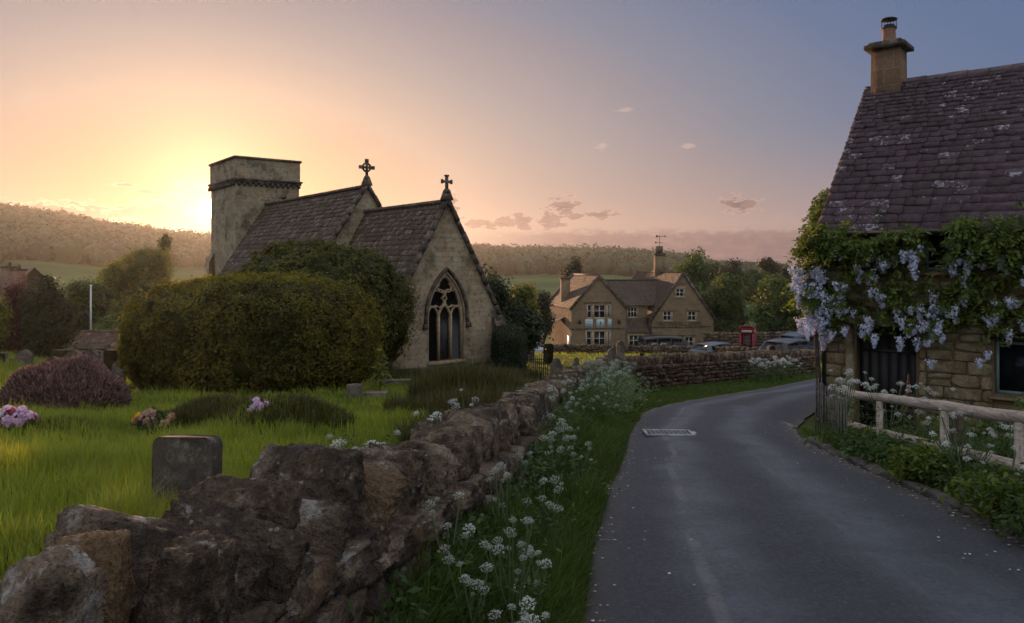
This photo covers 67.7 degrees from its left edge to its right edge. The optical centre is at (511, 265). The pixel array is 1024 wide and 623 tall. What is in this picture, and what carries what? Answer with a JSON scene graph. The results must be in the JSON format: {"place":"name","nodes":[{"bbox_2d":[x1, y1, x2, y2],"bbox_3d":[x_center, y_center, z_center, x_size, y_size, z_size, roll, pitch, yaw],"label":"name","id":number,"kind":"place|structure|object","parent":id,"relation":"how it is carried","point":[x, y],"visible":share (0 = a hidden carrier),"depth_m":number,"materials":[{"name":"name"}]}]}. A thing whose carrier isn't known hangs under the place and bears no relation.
{"place":"outdoors","nodes":[
{"label":"outdoors","id":0,"kind":"place"},
{"bbox_2d":[0,259,1004,578],"bbox_3d":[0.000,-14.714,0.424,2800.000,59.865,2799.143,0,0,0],"label":"ground","id":1,"kind":"structure","parent":0,"point":[66,273],"depth_m":308.12,"materials":[{"name":"plant"}]},
{"bbox_2d":[0,292,15,352],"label":"golden shrub","id":2,"kind":"object","parent":1,"relation":"on","point":[4,314],"visible":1,"depth_m":25.00,"materials":[{"name":"green plant"}]},
{"bbox_2d":[0,274,32,353],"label":"shrub","id":3,"kind":"object","parent":1,"relation":"on","point":[13,340],"visible":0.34,"depth_m":28.03,"materials":[{"name":"green plant"}]},
{"bbox_2d":[0,404,39,433],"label":"grave flowers","id":4,"kind":"object","parent":1,"relation":"on","point":[20,413],"visible":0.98,"depth_m":7.88,"materials":[{"name":"pink plant"}]},
{"bbox_2d":[15,349,33,365],"bbox_3d":[-14.056,2.713,22.000,0.461,0.596,0.138,0,0,0],"label":"headstone","id":5,"kind":"object","parent":1,"relation":"on","point":[25,356],"visible":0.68,"depth_m":21.94,"materials":[{"name":"stone"}]},
{"bbox_2d":[0,262,58,305],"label":"stone house","id":6,"kind":"structure","parent":1,"relation":"on","point":[10,271],"depth_m":46.30,"materials":[{"name":"stone"}]},
{"bbox_2d":[14,272,81,357],"bbox_3d":[-16.689,1.903,27.474,1.971,3.511,2.306,0,0,0],"label":"dark shrub","id":7,"kind":"object","parent":1,"relation":"on","point":[49,314],"visible":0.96,"depth_m":27.14,"materials":[{"name":"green plant"}]},
{"bbox_2d":[0,353,132,413],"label":"heather bush","id":8,"kind":"object","parent":1,"relation":"on","point":[62,382],"visible":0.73,"depth_m":11.47,"materials":[{"name":"purple plant"}]},
{"bbox_2d":[63,349,100,366],"bbox_3d":[-10.993,2.593,19.500,0.896,0.926,0.153,0,0,0],"label":"headstone","id":9,"kind":"object","parent":1,"relation":"on","point":[72,353],"visible":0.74,"depth_m":19.44,"materials":[{"name":"stone"}]},
{"bbox_2d":[71,306,96,334],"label":"garden bush","id":10,"kind":"object","parent":1,"relation":"on","point":[83,321],"visible":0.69,"depth_m":43.70,"materials":[{"name":"green plant"}]},
{"bbox_2d":[65,276,116,321],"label":"leafy tree","id":11,"kind":"object","parent":1,"relation":"on","point":[79,295],"visible":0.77,"depth_m":52.99,"materials":[{"name":"green plant"}]},
{"bbox_2d":[70,330,120,350],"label":"outbuilding","id":12,"kind":"structure","parent":1,"relation":"on","point":[98,340],"depth_m":33.44,"materials":[{"name":"stone"}]},
{"bbox_2d":[92,309,123,329],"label":"garden bush","id":13,"kind":"object","parent":1,"relation":"on","point":[108,323],"visible":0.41,"depth_m":41.68,"materials":[{"name":"green plant"}]},
{"bbox_2d":[103,350,118,370],"bbox_3d":[-10.997,2.780,21.001,0.451,0.936,0.120,2,0,-6],"label":"headstone","id":14,"kind":"object","parent":1,"relation":"on","point":[110,357],"visible":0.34,"depth_m":20.94,"materials":[{"name":"stone"}]},
{"bbox_2d":[88,242,179,314],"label":"broad tree","id":15,"kind":"object","parent":1,"relation":"on","point":[149,265],"visible":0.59,"depth_m":70.12,"materials":[{"name":"green plant"}]},
{"bbox_2d":[122,282,166,308],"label":"garden bush","id":16,"kind":"object","parent":1,"relation":"on","point":[145,288],"visible":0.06,"depth_m":48.78,"materials":[{"name":"green plant"}]},
{"bbox_2d":[130,406,175,436],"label":"grave flowers","id":17,"kind":"object","parent":1,"relation":"on","point":[140,419],"visible":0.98,"depth_m":8.89,"materials":[{"name":"pink plant"}]},
{"bbox_2d":[155,233,175,280],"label":"poplar","id":18,"kind":"object","parent":1,"relation":"on","point":[166,241],"visible":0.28,"depth_m":89.72,"materials":[{"name":"green plant"}]},
{"bbox_2d":[152,434,222,514],"bbox_3d":[-2.213,1.476,5.224,0.711,0.674,0.319,0,0,18],"label":"headstone","id":19,"kind":"object","parent":1,"relation":"on","point":[193,460],"visible":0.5,"depth_m":5.13,"materials":[{"name":"stone"}]},
{"bbox_2d":[113,265,388,395],"bbox_3d":[-6.250,1.784,18.585,6.368,3.618,4.501,0,0,0],"label":"clipped hedge","id":20,"kind":"object","parent":1,"relation":"on","point":[247,330],"visible":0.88,"depth_m":16.87,"materials":[{"name":"green plant"}]},
{"bbox_2d":[243,396,269,412],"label":"grave flowers","id":21,"kind":"object","parent":1,"relation":"on","point":[255,401],"visible":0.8,"depth_m":8.91,"materials":[{"name":"pink plant"}]},
{"bbox_2d":[4,355,543,442],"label":"tall grass","id":22,"kind":"structure","parent":1,"relation":"on","point":[431,390],"depth_m":9.68,"materials":[{"name":"plant"}]},
{"bbox_2d":[0,357,615,622],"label":"dry stone wall","id":23,"kind":"structure","parent":1,"relation":"on","point":[303,532],"depth_m":2.38,"materials":[{"name":"stone"}]},
{"bbox_2d":[239,235,409,374],"bbox_3d":[-6.837,1.851,26.575,6.728,5.843,5.205,0,0,0],"label":"clipped hedge","id":24,"kind":"object","parent":1,"relation":"on","point":[350,263],"visible":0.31,"depth_m":25.56,"materials":[{"name":"green plant"}]},
{"bbox_2d":[346,383,361,398],"bbox_3d":[-3.219,2.582,15.602,0.314,0.361,0.261,0,0,0],"label":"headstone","id":25,"kind":"object","parent":1,"relation":"on","point":[354,389],"visible":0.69,"depth_m":15.48,"materials":[{"name":"stone"}]},
{"bbox_2d":[206,155,506,371],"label":"church","id":26,"kind":"structure","parent":1,"relation":"on","point":[259,204],"depth_m":33.31,"materials":[{"name":"stone"}]},
{"bbox_2d":[422,267,471,365],"bbox_3d":[-2.666,1.992,30.559,2.240,3.905,0.450,0,0,-38],"label":"east window","id":27,"kind":"structure","parent":26,"relation":"in","point":[444,322],"depth_m":30.72,"materials":[{"name":"beige glass"}]},
{"bbox_2d":[367,347,393,390],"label":"spire plant","id":28,"kind":"object","parent":1,"relation":"on","point":[379,351],"visible":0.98,"depth_m":16.93,"materials":[{"name":"green plant"}]},
{"bbox_2d":[358,246,420,370],"bbox_3d":[-4.650,1.823,26.997,2.929,5.251,2.052,0,0,0],"label":"tree","id":29,"kind":"object","parent":1,"relation":"on","point":[405,290],"visible":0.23,"depth_m":26.79,"materials":[{"name":"green plant"}]},
{"bbox_2d":[0,202,810,275],"bbox_3d":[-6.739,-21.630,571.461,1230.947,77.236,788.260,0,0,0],"label":"wooded hillside","id":30,"kind":"structure","parent":1,"relation":"on","point":[36,233],"depth_m":470.53,"materials":[{"name":"plant"}]},
{"bbox_2d":[0,349,821,579],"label":"lawn grass","id":31,"kind":"structure","parent":1,"relation":"on","point":[64,472],"depth_m":6.97,"materials":[{"name":"plant"}]},
{"bbox_2d":[423,491,507,615],"bbox_3d":[-0.304,1.407,3.647,0.468,0.622,0.547,0,0,-37],"label":"cow parsley","id":32,"kind":"object","parent":1,"relation":"on","point":[454,532],"visible":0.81,"depth_m":3.57,"materials":[{"name":"white plant"}]},
{"bbox_2d":[347,378,605,622],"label":"wall foot weeds","id":33,"kind":"object","parent":1,"relation":"on","point":[533,468],"depth_m":4.10,"materials":[{"name":"green plant"}]},
{"bbox_2d":[435,554,545,622],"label":"cow parsley","id":34,"kind":"object","parent":1,"relation":"on","point":[479,600],"visible":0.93,"depth_m":3.29,"materials":[{"name":"white plant"}]},
{"bbox_2d":[481,259,517,324],"bbox_3d":[-1.109,2.433,36.024,2.872,5.512,3.510,0,0,-23],"label":"yew tree","id":35,"kind":"object","parent":1,"relation":"on","point":[501,295],"visible":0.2,"depth_m":35.27,"materials":[{"name":"green plant"}]},
{"bbox_2d":[487,322,529,371],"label":"clipped hedge","id":36,"kind":"object","parent":1,"relation":"on","point":[508,344],"visible":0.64,"depth_m":29.63,"materials":[{"name":"green plant"}]},
{"bbox_2d":[473,517,548,622],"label":"cow parsley","id":37,"kind":"object","parent":1,"relation":"on","point":[521,577],"visible":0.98,"depth_m":3.52,"materials":[{"name":"green plant"}]},
{"bbox_2d":[488,595,548,622],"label":"cow parsley","id":38,"kind":"object","parent":1,"relation":"on","point":[525,617],"visible":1,"depth_m":3.07,"materials":[{"name":"white plant"}]},
{"bbox_2d":[483,461,560,571],"bbox_3d":[-0.011,1.482,4.350,0.560,0.702,0.410,0,0,-12],"label":"cow parsley","id":39,"kind":"object","parent":1,"relation":"on","point":[501,506],"visible":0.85,"depth_m":4.34,"materials":[{"name":"white plant"}]},
{"bbox_2d":[508,279,540,316],"bbox_3d":[0.440,3.010,38.609,1.984,4.659,1.970,0,0,0],"label":"young tree","id":40,"kind":"object","parent":1,"relation":"on","point":[527,295],"visible":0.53,"depth_m":38.16,"materials":[{"name":"green plant"}]},
{"bbox_2d":[511,451,541,514],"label":"cow parsley","id":41,"kind":"object","parent":1,"relation":"on","point":[530,477],"visible":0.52,"depth_m":5.49,"materials":[{"name":"white plant"}]},
{"bbox_2d":[505,293,553,358],"bbox_3d":[0.260,3.193,36.548,3.456,3.956,3.179,0,0,0],"label":"yew tree","id":42,"kind":"object","parent":1,"relation":"on","point":[533,328],"visible":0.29,"depth_m":35.81,"materials":[{"name":"green plant"}]},
{"bbox_2d":[520,353,547,376],"bbox_3d":[0.814,3.840,28.500,0.031,1.315,1.421,0,0,-44],"label":"iron railing","id":43,"kind":"object","parent":1,"relation":"on","point":[539,359],"visible":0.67,"depth_m":28.34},
{"bbox_2d":[505,545,584,622],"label":"cow parsley","id":44,"kind":"object","parent":1,"relation":"on","point":[537,580],"visible":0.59,"depth_m":3.85,"materials":[{"name":"white plant"}]},
{"bbox_2d":[534,289,556,344],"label":"conifer","id":45,"kind":"object","parent":1,"relation":"on","point":[544,301],"visible":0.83,"depth_m":65.44,"materials":[{"name":"green plant"}]},
{"bbox_2d":[519,475,579,539],"bbox_3d":[0.207,1.699,5.084,0.463,0.546,0.589,0,0,16],"label":"cow parsley","id":46,"kind":"object","parent":1,"relation":"on","point":[554,508],"visible":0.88,"depth_m":5.12,"materials":[{"name":"white plant"}]},
{"bbox_2d":[550,358,562,375],"bbox_3d":[1.460,3.494,25.000,0.416,0.958,0.134,0,0,-11],"label":"headstone","id":47,"kind":"object","parent":1,"relation":"on","point":[556,366],"visible":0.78,"depth_m":24.94,"materials":[{"name":"stone"}]},
{"bbox_2d":[540,423,595,496],"bbox_3d":[0.356,1.673,6.306,0.652,0.662,0.862,0,0,36],"label":"cow parsley","id":48,"kind":"object","parent":1,"relation":"on","point":[558,465],"visible":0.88,"depth_m":6.34,"materials":[{"name":"white plant"}]},
{"bbox_2d":[548,387,592,437],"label":"cow parsley","id":49,"kind":"object","parent":1,"relation":"on","point":[571,397],"visible":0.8,"depth_m":8.73,"materials":[{"name":"white plant"}]},
{"bbox_2d":[546,413,596,463],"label":"cow parsley","id":50,"kind":"object","parent":1,"relation":"on","point":[562,421],"visible":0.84,"depth_m":7.58,"materials":[{"name":"white plant"}]},
{"bbox_2d":[560,256,585,276],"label":"round tree","id":51,"kind":"object","parent":1,"relation":"on","point":[576,268],"visible":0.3,"depth_m":95.69,"materials":[{"name":"green plant"}]},
{"bbox_2d":[558,374,612,412],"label":"cow parsley","id":52,"kind":"object","parent":1,"relation":"on","point":[566,393],"visible":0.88,"depth_m":10.17,"materials":[{"name":"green plant"}]},
{"bbox_2d":[562,441,619,489],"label":"cow parsley","id":53,"kind":"object","parent":1,"relation":"on","point":[583,464],"visible":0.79,"depth_m":7.03,"materials":[{"name":"white plant"}]},
{"bbox_2d":[566,359,638,415],"bbox_3d":[1.323,1.949,12.331,1.487,0.882,1.441,0,0,0],"label":"cow parsley","id":54,"kind":"object","parent":1,"relation":"on","point":[595,385],"visible":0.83,"depth_m":12.16,"materials":[{"name":"white plant"}]},
{"bbox_2d":[578,359,646,407],"bbox_3d":[1.512,2.020,13.059,1.185,0.852,1.417,0,0,-22],"label":"cow parsley","id":55,"kind":"object","parent":1,"relation":"on","point":[608,375],"visible":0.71,"depth_m":12.99,"materials":[{"name":"white plant"}]},
{"bbox_2d":[578,366,660,415],"bbox_3d":[1.544,2.077,12.498,1.560,0.840,1.345,0,0,-37],"label":"cow parsley","id":56,"kind":"object","parent":1,"relation":"on","point":[616,393],"visible":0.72,"depth_m":12.43,"materials":[{"name":"white plant"}]},
{"bbox_2d":[586,359,656,408],"bbox_3d":[1.806,2.143,13.819,1.455,0.900,1.544,0,0,0],"label":"cow parsley","id":57,"kind":"object","parent":1,"relation":"on","point":[614,379],"visible":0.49,"depth_m":13.96,"materials":[{"name":"white plant"}]},
{"bbox_2d":[541,235,716,345],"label":"village inn","id":58,"kind":"structure","parent":1,"relation":"on","point":[591,309],"depth_m":71.75,"materials":[{"name":"stone"}]},
{"bbox_2d":[605,361,659,405],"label":"cow parsley","id":59,"kind":"object","parent":1,"relation":"on","point":[629,367],"visible":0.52,"depth_m":15.24,"materials":[{"name":"white plant"}]},
{"bbox_2d":[637,335,693,345],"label":"parked car","id":60,"kind":"object","parent":1,"relation":"on","point":[670,340],"visible":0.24,"depth_m":62.66,"materials":[{"name":"black paint"}]},
{"bbox_2d":[548,343,821,361],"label":"dry stone wall","id":61,"kind":"structure","parent":1,"relation":"on","point":[588,348],"depth_m":53.70,"materials":[{"name":"stone"}]},
{"bbox_2d":[670,246,713,296],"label":"broad tree","id":62,"kind":"object","parent":1,"relation":"on","point":[696,272],"visible":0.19,"depth_m":82.77,"materials":[{"name":"green plant"}]},
{"bbox_2d":[602,349,814,392],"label":"dry stone wall","id":63,"kind":"structure","parent":1,"relation":"on","point":[676,369],"depth_m":23.25,"materials":[{"name":"stone"}]},
{"bbox_2d":[688,341,732,352],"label":"parked car","id":64,"kind":"object","parent":1,"relation":"on","point":[706,346],"visible":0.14,"depth_m":50.17,"materials":[{"name":"grey paint"}]},
{"bbox_2d":[704,260,722,289],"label":"hedgerow tree","id":65,"kind":"object","parent":1,"relation":"on","point":[711,269],"visible":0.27,"depth_m":137.30,"materials":[{"name":"green plant"}]},
{"bbox_2d":[700,272,752,332],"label":"broad tree","id":66,"kind":"object","parent":1,"relation":"on","point":[724,301],"visible":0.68,"depth_m":74.36,"materials":[{"name":"green plant"}]},
{"bbox_2d":[714,260,744,290],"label":"hedgerow tree","id":67,"kind":"object","parent":1,"relation":"on","point":[733,269],"visible":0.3,"depth_m":128.33,"materials":[{"name":"green plant"}]},
{"bbox_2d":[739,325,755,346],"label":"telephone box","id":68,"kind":"object","parent":1,"relation":"on","point":[747,335],"visible":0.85,"depth_m":49.64,"materials":[{"name":"red paint"}]},
{"bbox_2d":[703,331,794,346],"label":"dry stone wall","id":69,"kind":"structure","parent":1,"relation":"on","point":[762,337],"depth_m":55.47,"materials":[{"name":"stone"}]},
{"bbox_2d":[741,267,771,306],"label":"hedgerow tree","id":70,"kind":"object","parent":1,"relation":"on","point":[752,277],"visible":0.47,"depth_m":124.35,"materials":[{"name":"green plant"}]},
{"bbox_2d":[737,357,791,382],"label":"cow parsley","id":71,"kind":"object","parent":1,"relation":"on","point":[758,376],"visible":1,"depth_m":24.19,"materials":[{"name":"white plant"}]},
{"bbox_2d":[756,257,781,277],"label":"skyline tree","id":72,"kind":"object","parent":1,"relation":"on","point":[769,265],"visible":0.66,"depth_m":149.25,"materials":[{"name":"green plant"}]},
{"bbox_2d":[748,356,797,379],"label":"cow parsley","id":73,"kind":"object","parent":1,"relation":"on","point":[770,375],"visible":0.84,"depth_m":24.89,"materials":[{"name":"white plant"}]},
{"bbox_2d":[747,271,804,331],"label":"round tree","id":74,"kind":"object","parent":1,"relation":"on","point":[769,314],"visible":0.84,"depth_m":66.52,"materials":[{"name":"green plant"}]},
{"bbox_2d":[759,337,820,350],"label":"parked car","id":75,"kind":"object","parent":1,"relation":"on","point":[786,343],"visible":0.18,"depth_m":44.53,"materials":[{"name":"grey paint"}]},
{"bbox_2d":[779,331,820,348],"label":"parked car","id":76,"kind":"object","parent":1,"relation":"on","point":[796,334],"visible":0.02,"depth_m":50.44,"materials":[{"name":"grey paint"}]},
{"bbox_2d":[815,378,848,443],"bbox_3d":[4.155,2.026,9.948,0.038,0.922,1.639,0,0,10],"label":"paling fence","id":77,"kind":"object","parent":1,"relation":"on","point":[837,399],"visible":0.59,"depth_m":9.81,"materials":[{"name":"grey wood"}]},
{"bbox_2d":[814,369,871,446],"bbox_3d":[4.234,1.821,9.813,0.820,1.045,0.667,0,0,-39],"label":"white valerian","id":78,"kind":"object","parent":1,"relation":"on","point":[840,387],"visible":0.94,"depth_m":9.70,"materials":[{"name":"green plant"}]},
{"bbox_2d":[804,419,911,448],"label":"garden plant","id":79,"kind":"object","parent":1,"relation":"on","point":[829,433],"visible":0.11,"depth_m":9.69,"materials":[{"name":"green plant"}]},
{"bbox_2d":[862,463,885,475],"bbox_3d":[3.812,2.190,7.970,0.146,0.173,0.442,0,0,0],"label":"kerb stone","id":80,"kind":"object","parent":1,"relation":"on","point":[870,467],"visible":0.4,"depth_m":7.99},
{"bbox_2d":[820,371,933,449],"bbox_3d":[4.765,1.919,9.554,1.496,1.122,2.252,0,0,39],"label":"white valerian","id":81,"kind":"object","parent":1,"relation":"on","point":[865,386],"visible":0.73,"depth_m":9.66,"materials":[{"name":"green plant"}]},
{"bbox_2d":[839,434,936,469],"bbox_3d":[4.250,2.119,8.354,0.978,0.459,1.175,0,0,-25],"label":"garden plant","id":82,"kind":"object","parent":1,"relation":"on","point":[880,453],"visible":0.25,"depth_m":8.39,"materials":[{"name":"green plant"}]},
{"bbox_2d":[823,425,965,460],"bbox_3d":[4.397,2.150,8.859,1.402,0.476,1.248,0,0,42],"label":"garden plant","id":83,"kind":"object","parent":1,"relation":"on","point":[862,439],"visible":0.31,"depth_m":8.98,"materials":[{"name":"green plant"}]},
{"bbox_2d":[832,377,980,434],"bbox_3d":[5.032,2.039,10.059,1.569,1.139,1.343,0,0,0],"label":"white valerian","id":84,"kind":"object","parent":1,"relation":"on","point":[891,409],"visible":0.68,"depth_m":10.05,"materials":[{"name":"green plant"}]},
{"bbox_2d":[901,480,930,495],"bbox_3d":[3.793,2.130,7.123,0.140,0.178,0.473,0,0,0],"label":"kerb stone","id":85,"kind":"object","parent":1,"relation":"on","point":[915,487],"visible":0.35,"depth_m":7.11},
{"bbox_2d":[814,16,1023,440],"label":"cottage","id":86,"kind":"structure","parent":1,"relation":"on","point":[932,154],"depth_m":14.06,"materials":[{"name":"stone"}]},
{"bbox_2d":[860,326,915,429],"bbox_3d":[6.874,2.110,13.920,0.992,2.000,0.068,0,0,41],"label":"door","id":87,"kind":"structure","parent":86,"relation":"in","point":[887,366],"depth_m":13.92,"materials":[{"name":"black wood"}]},
{"bbox_2d":[779,188,1023,422],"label":"wisteria","id":88,"kind":"object","parent":86,"relation":"attached to","point":[807,292],"visible":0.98,"depth_m":13.22,"materials":[{"name":"green plant"}]},
{"bbox_2d":[917,234,981,275],"bbox_3d":[7.535,-0.213,13.113,0.979,0.774,0.307,0,0,41],"label":"window","id":89,"kind":"structure","parent":86,"relation":"in","point":[935,239],"depth_m":13.30,"materials":[{"name":"black paint"}]},
{"bbox_2d":[988,341,1023,401],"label":"window","id":90,"kind":"structure","parent":86,"relation":"in","point":[1009,362],"depth_m":12.60,"materials":[{"name":"glass"}]},
{"bbox_2d":[870,434,968,490],"bbox_3d":[4.013,1.991,7.451,0.921,0.624,0.791,0,0,0],"label":"garden plant","id":91,"kind":"object","parent":1,"relation":"on","point":[913,461],"visible":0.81,"depth_m":7.37,"materials":[{"name":"green plant"}]},
{"bbox_2d":[876,386,974,462],"bbox_3d":[4.665,1.886,8.629,1.134,1.020,1.200,0,0,0],"label":"white valerian","id":92,"kind":"object","parent":1,"relation":"on","point":[921,411],"visible":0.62,"depth_m":8.73,"materials":[{"name":"green plant"}]},
{"bbox_2d":[838,389,1023,479],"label":"rail fence","id":93,"kind":"object","parent":1,"relation":"on","point":[1015,418],"visible":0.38,"depth_m":7.71,"materials":[{"name":"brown wood"}]},
{"bbox_2d":[895,409,994,488],"bbox_3d":[4.279,1.756,7.386,0.865,0.850,1.212,0,0,18],"label":"white valerian","id":94,"kind":"object","parent":1,"relation":"on","point":[962,444],"visible":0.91,"depth_m":7.32,"materials":[{"name":"green plant"}]},
{"bbox_2d":[925,489,964,511],"bbox_3d":[3.784,2.096,6.610,0.135,0.184,0.570,0,0,0],"label":"kerb stone","id":95,"kind":"object","parent":1,"relation":"on","point":[932,494],"visible":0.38,"depth_m":6.65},
{"bbox_2d":[893,408,1002,467],"bbox_3d":[5.236,2.236,9.331,1.213,0.973,1.476,0,0,18],"label":"garden plant","id":96,"kind":"object","parent":1,"relation":"on","point":[938,427],"visible":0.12,"depth_m":9.39,"materials":[{"name":"green plant"}]},
{"bbox_2d":[905,428,1003,499],"bbox_3d":[4.034,1.799,6.840,0.918,0.698,1.428,0,0,17],"label":"white valerian","id":97,"kind":"object","parent":1,"relation":"on","point":[947,442],"visible":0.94,"depth_m":6.85,"materials":[{"name":"green plant"}]},
{"bbox_2d":[915,437,1013,477],"bbox_3d":[4.869,2.079,7.787,1.315,0.752,1.174,0,0,0],"label":"garden plant","id":98,"kind":"object","parent":1,"relation":"on","point":[991,449],"visible":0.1,"depth_m":7.73,"materials":[{"name":"green plant"}]},
{"bbox_2d":[926,403,1022,472],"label":"garden plant","id":99,"kind":"object","parent":1,"relation":"on","point":[1007,431],"visible":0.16,"depth_m":9.28,"materials":[{"name":"green plant"}]},
{"bbox_2d":[929,445,1023,518],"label":"white valerian","id":100,"kind":"object","parent":1,"relation":"on","point":[1012,464],"visible":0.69,"depth_m":6.28,"materials":[{"name":"green plant"}]},
{"bbox_2d":[960,505,995,525],"bbox_3d":[3.775,2.061,6.143,0.139,0.178,0.443,0,0,0],"label":"kerb stone","id":101,"kind":"object","parent":1,"relation":"on","point":[971,514],"visible":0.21,"depth_m":6.15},
{"bbox_2d":[940,456,1023,538],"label":"garden plant","id":102,"kind":"object","parent":1,"relation":"on","point":[1012,479],"visible":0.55,"depth_m":6.05,"materials":[{"name":"green plant"}]},
{"bbox_2d":[951,417,1013,477],"bbox_3d":[4.857,1.925,7.534,1.045,0.933,1.412,0,0,24],"label":"white valerian","id":103,"kind":"object","parent":1,"relation":"on","point":[1009,446],"visible":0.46,"depth_m":7.54,"materials":[{"name":"green plant"}]},
{"bbox_2d":[954,475,1023,543],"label":"garden plant","id":104,"kind":"object","parent":1,"relation":"on","point":[1018,514],"visible":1,"depth_m":5.55,"materials":[{"name":"green plant"}]},
{"bbox_2d":[0,0,1023,264],"label":"sky","id":105,"kind":"structure","parent":0,"point":[715,126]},
{"bbox_2d":[356,371,1005,622],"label":"verge grass","id":106,"kind":"structure","parent":0,"point":[609,443],"depth_m":4.90,"materials":[{"name":"plant"}]},
{"bbox_2d":[584,377,1023,622],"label":"road","id":107,"kind":"structure","parent":0,"point":[774,530],"depth_m":5.46,"materials":[{"name":"asphalt"}]},
{"bbox_2d":[642,429,695,435],"bbox_3d":[2.182,2.308,10.550,0.706,0.074,0.536,0,0,3],"label":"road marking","id":108,"kind":"object","parent":107,"relation":"on","point":[661,432],"visible":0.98,"depth_m":10.52,"materials":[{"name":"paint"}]},
{"bbox_2d":[586,384,1023,621],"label":"fallen petals","id":109,"kind":"object","parent":107,"relation":"on","point":[593,620],"visible":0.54,"depth_m":6.45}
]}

